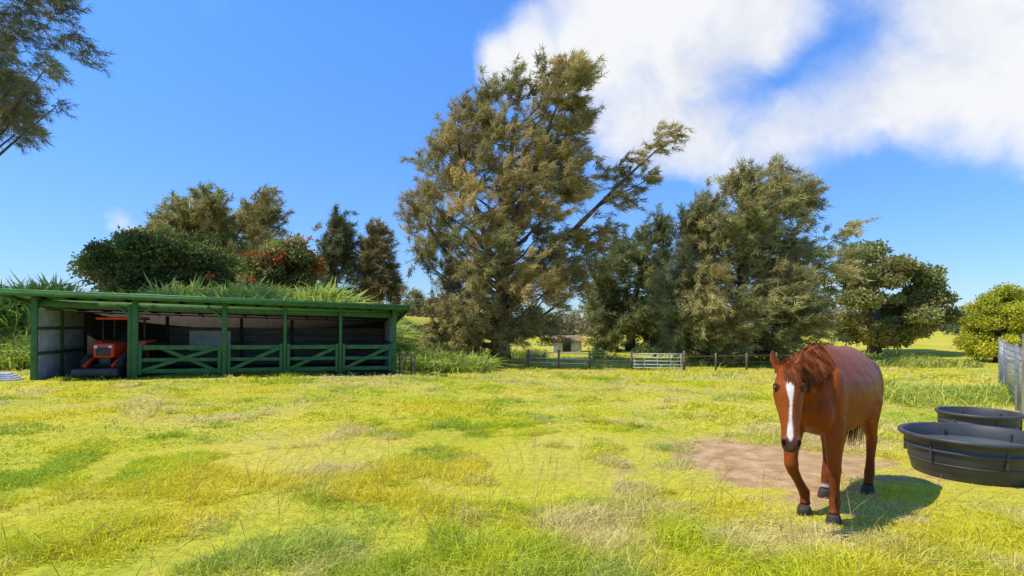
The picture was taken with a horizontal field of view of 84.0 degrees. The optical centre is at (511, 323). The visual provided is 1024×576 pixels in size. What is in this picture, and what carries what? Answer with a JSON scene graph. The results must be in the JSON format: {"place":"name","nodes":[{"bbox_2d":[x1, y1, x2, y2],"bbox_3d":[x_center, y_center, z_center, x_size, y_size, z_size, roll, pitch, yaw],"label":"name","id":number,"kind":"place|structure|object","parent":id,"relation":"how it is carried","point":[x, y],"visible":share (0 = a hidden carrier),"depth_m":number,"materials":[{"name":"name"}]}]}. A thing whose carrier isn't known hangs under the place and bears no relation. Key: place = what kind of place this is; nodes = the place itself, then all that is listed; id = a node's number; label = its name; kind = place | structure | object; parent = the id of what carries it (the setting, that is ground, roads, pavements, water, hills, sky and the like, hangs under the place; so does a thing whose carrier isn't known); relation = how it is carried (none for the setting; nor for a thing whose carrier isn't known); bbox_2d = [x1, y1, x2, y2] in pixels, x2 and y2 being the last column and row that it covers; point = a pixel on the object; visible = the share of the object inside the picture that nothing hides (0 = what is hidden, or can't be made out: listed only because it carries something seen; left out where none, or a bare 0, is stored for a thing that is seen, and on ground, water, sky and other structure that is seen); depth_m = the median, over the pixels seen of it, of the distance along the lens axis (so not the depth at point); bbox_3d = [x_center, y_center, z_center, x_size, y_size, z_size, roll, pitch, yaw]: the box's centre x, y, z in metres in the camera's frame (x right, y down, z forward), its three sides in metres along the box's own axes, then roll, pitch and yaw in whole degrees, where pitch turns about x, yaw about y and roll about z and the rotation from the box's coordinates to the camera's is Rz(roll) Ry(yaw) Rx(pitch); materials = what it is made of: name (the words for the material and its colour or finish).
{"place":"outdoors","nodes":[
{"label":"outdoors","id":0,"kind":"place"},
{"bbox_2d":[0,316,1023,575],"bbox_3d":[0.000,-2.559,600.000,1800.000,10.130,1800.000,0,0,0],"label":"ground","id":1,"kind":"structure","parent":0,"point":[752,464],"depth_m":7.15,"materials":[{"name":"green plant"}]},
{"bbox_2d":[0,372,24,380],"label":"stacked boards","id":2,"kind":"object","parent":1,"relation":"on","point":[8,376],"visible":0.95,"depth_m":16.63,"materials":[{"name":"grey wood"}]},
{"bbox_2d":[0,0,115,155],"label":"ironwood tree","id":3,"kind":"object","parent":1,"relation":"on","point":[14,84],"visible":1,"depth_m":26.08,"materials":[{"name":"green plant"}]},
{"bbox_2d":[66,223,246,293],"bbox_3d":[-20.697,-3.211,33.819,9.654,5.576,8.101,0,0,0],"label":"african tulip tree","id":4,"kind":"object","parent":1,"relation":"on","point":[123,259],"visible":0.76,"depth_m":31.39,"materials":[{"name":"green plant"}]},
{"bbox_2d":[0,288,409,380],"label":"stable shed","id":5,"kind":"structure","parent":1,"relation":"on","point":[224,335],"depth_m":19.42,"materials":[{"name":"green wood"}]},
{"bbox_2d":[71,317,156,376],"bbox_3d":[-12.856,0.742,18.449,1.540,1.884,2.720,0,0,-12],"label":"tractor","id":6,"kind":"object","parent":5,"relation":"on","point":[106,357],"visible":0.78,"depth_m":17.77,"materials":[{"name":"red metal"}]},
{"bbox_2d":[0,270,433,348],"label":"cane grass","id":7,"kind":"structure","parent":1,"relation":"on","point":[11,311],"depth_m":26.65,"materials":[{"name":"green plant"}]},
{"bbox_2d":[141,180,295,273],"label":"ironwood tree","id":8,"kind":"object","parent":1,"relation":"on","point":[257,221],"visible":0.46,"depth_m":47.32,"materials":[{"name":"green plant"}]},
{"bbox_2d":[0,288,517,373],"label":"tall bank grass","id":9,"kind":"structure","parent":1,"relation":"on","point":[14,351],"depth_m":25.00,"materials":[{"name":"green plant"}]},
{"bbox_2d":[231,231,328,291],"bbox_3d":[-13.358,-2.872,33.126,5.433,4.930,4.472,0,0,0],"label":"african tulip tree","id":10,"kind":"object","parent":1,"relation":"on","point":[293,262],"visible":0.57,"depth_m":32.11,"materials":[{"name":"green plant"}]},
{"bbox_2d":[308,203,364,296],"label":"ironwood tree","id":11,"kind":"object","parent":1,"relation":"on","point":[337,248],"visible":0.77,"depth_m":43.30,"materials":[{"name":"green plant"}]},
{"bbox_2d":[349,215,408,303],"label":"ironwood tree","id":12,"kind":"object","parent":1,"relation":"on","point":[379,270],"visible":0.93,"depth_m":43.21,"materials":[{"name":"green plant"}]},
{"bbox_2d":[398,354,416,375],"bbox_3d":[-3.678,1.525,19.922,0.550,0.830,1.000,0,0,-17],"label":"wooden bench","id":13,"kind":"object","parent":1,"relation":"on","point":[401,356],"visible":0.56,"depth_m":19.59,"materials":[{"name":"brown wood"}]},
{"bbox_2d":[399,317,489,355],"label":"understory shrubs","id":14,"kind":"object","parent":1,"relation":"on","point":[432,347],"visible":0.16,"depth_m":33.28,"materials":[{"name":"green plant"}]},
{"bbox_2d":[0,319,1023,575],"bbox_3d":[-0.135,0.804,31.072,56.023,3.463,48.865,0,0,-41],"label":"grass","id":15,"kind":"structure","parent":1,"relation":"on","point":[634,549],"depth_m":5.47,"materials":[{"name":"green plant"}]},
{"bbox_2d":[393,45,696,364],"bbox_3d":[1.939,-6.702,33.857,18.477,19.122,12.037,0,0,0],"label":"ironwood tree","id":16,"kind":"object","parent":1,"relation":"on","point":[499,327],"visible":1,"depth_m":32.39,"materials":[{"name":"green plant"}]},
{"bbox_2d":[527,349,590,368],"bbox_3d":[2.525,2.100,30.700,3.423,1.350,0.118,0,0,10],"label":"pasture fence","id":17,"kind":"object","parent":1,"relation":"on","point":[529,357],"visible":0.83,"depth_m":30.66,"materials":[{"name":"grey wood"}]},
{"bbox_2d":[550,335,584,351],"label":"shelter","id":18,"kind":"object","parent":1,"relation":"on","point":[574,347],"visible":0.52,"depth_m":48.20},
{"bbox_2d":[563,343,570,351],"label":"doorway","id":19,"kind":"structure","parent":18,"relation":"in","point":[568,346],"depth_m":48.17,"materials":[{"name":"black"}]},
{"bbox_2d":[589,355,631,368],"bbox_3d":[5.225,2.155,30.200,2.305,1.259,0.118,0,0,11],"label":"pasture fence","id":20,"kind":"object","parent":1,"relation":"on","point":[630,365],"visible":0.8,"depth_m":30.20,"materials":[{"name":"grey wood"}]},
{"bbox_2d":[570,203,680,352],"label":"ironwood tree","id":21,"kind":"object","parent":1,"relation":"on","point":[634,308],"visible":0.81,"depth_m":48.79,"materials":[{"name":"green plant"}]},
{"bbox_2d":[630,350,684,369],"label":"pasture gate","id":22,"kind":"structure","parent":1,"relation":"on","point":[644,357],"depth_m":29.68,"materials":[{"name":"grey metal"}]},
{"bbox_2d":[386,292,968,336],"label":"distant trees","id":23,"kind":"object","parent":1,"relation":"on","point":[575,326],"visible":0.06,"depth_m":85.36,"materials":[{"name":"green plant"}]},
{"bbox_2d":[534,336,832,354],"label":"field shrubs","id":24,"kind":"object","parent":1,"relation":"on","point":[640,348],"visible":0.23,"depth_m":48.01,"materials":[{"name":"green plant"}]},
{"bbox_2d":[683,352,782,370],"bbox_3d":[12.450,2.174,30.200,7.395,1.220,0.117,0,0,-13],"label":"pasture fence","id":25,"kind":"object","parent":1,"relation":"on","point":[746,355],"visible":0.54,"depth_m":30.10,"materials":[{"name":"brown wood"}]},
{"bbox_2d":[488,347,986,368],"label":"tall weeds","id":26,"kind":"object","parent":1,"relation":"on","point":[904,360],"visible":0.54,"depth_m":33.93,"materials":[{"name":"green plant"}]},
{"bbox_2d":[642,153,881,366],"bbox_3d":[14.898,-3.631,35.100,14.069,13.129,10.928,0,0,0],"label":"ironwood tree","id":27,"kind":"object","parent":1,"relation":"on","point":[691,293],"visible":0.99,"depth_m":32.71,"materials":[{"name":"green plant"}]},
{"bbox_2d":[607,434,952,517],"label":"straw litter","id":28,"kind":"object","parent":1,"relation":"on","point":[799,470],"visible":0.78,"depth_m":6.44,"materials":[{"name":"beige plant"}]},
{"bbox_2d":[770,343,883,526],"bbox_3d":[2.946,0.952,5.340,0.696,1.542,2.611,0,0,44],"label":"horse","id":29,"kind":"object","parent":1,"relation":"on","point":[832,396],"visible":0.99,"depth_m":4.85},
{"bbox_2d":[814,238,966,353],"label":"shade tree","id":30,"kind":"object","parent":1,"relation":"on","point":[925,299],"visible":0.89,"depth_m":42.48,"materials":[{"name":"green plant"}]},
{"bbox_2d":[883,378,1021,408],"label":"grass tussocks","id":31,"kind":"object","parent":1,"relation":"on","point":[894,391],"depth_m":12.19,"materials":[{"name":"green plant"}]},
{"bbox_2d":[897,422,1023,486],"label":"water tub","id":32,"kind":"object","parent":1,"relation":"on","point":[985,455],"visible":1,"depth_m":6.16,"materials":[{"name":"black plastic"}]},
{"bbox_2d":[934,406,1023,429],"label":"water tub","id":33,"kind":"object","parent":1,"relation":"on","point":[985,416],"visible":0.56,"depth_m":8.02,"materials":[{"name":"black plastic"}]},
{"bbox_2d":[950,282,1023,361],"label":"shade tree","id":34,"kind":"object","parent":1,"relation":"on","point":[997,312],"visible":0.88,"depth_m":35.51,"materials":[{"name":"green plant"}]},
{"bbox_2d":[998,334,1023,421],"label":"wire fence","id":35,"kind":"object","parent":1,"relation":"on","point":[1003,361],"visible":0.75,"depth_m":11.60,"materials":[{"name":"grey metal"}]},
{"bbox_2d":[0,0,1023,317],"label":"sky","id":36,"kind":"structure","parent":0,"point":[912,111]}
]}

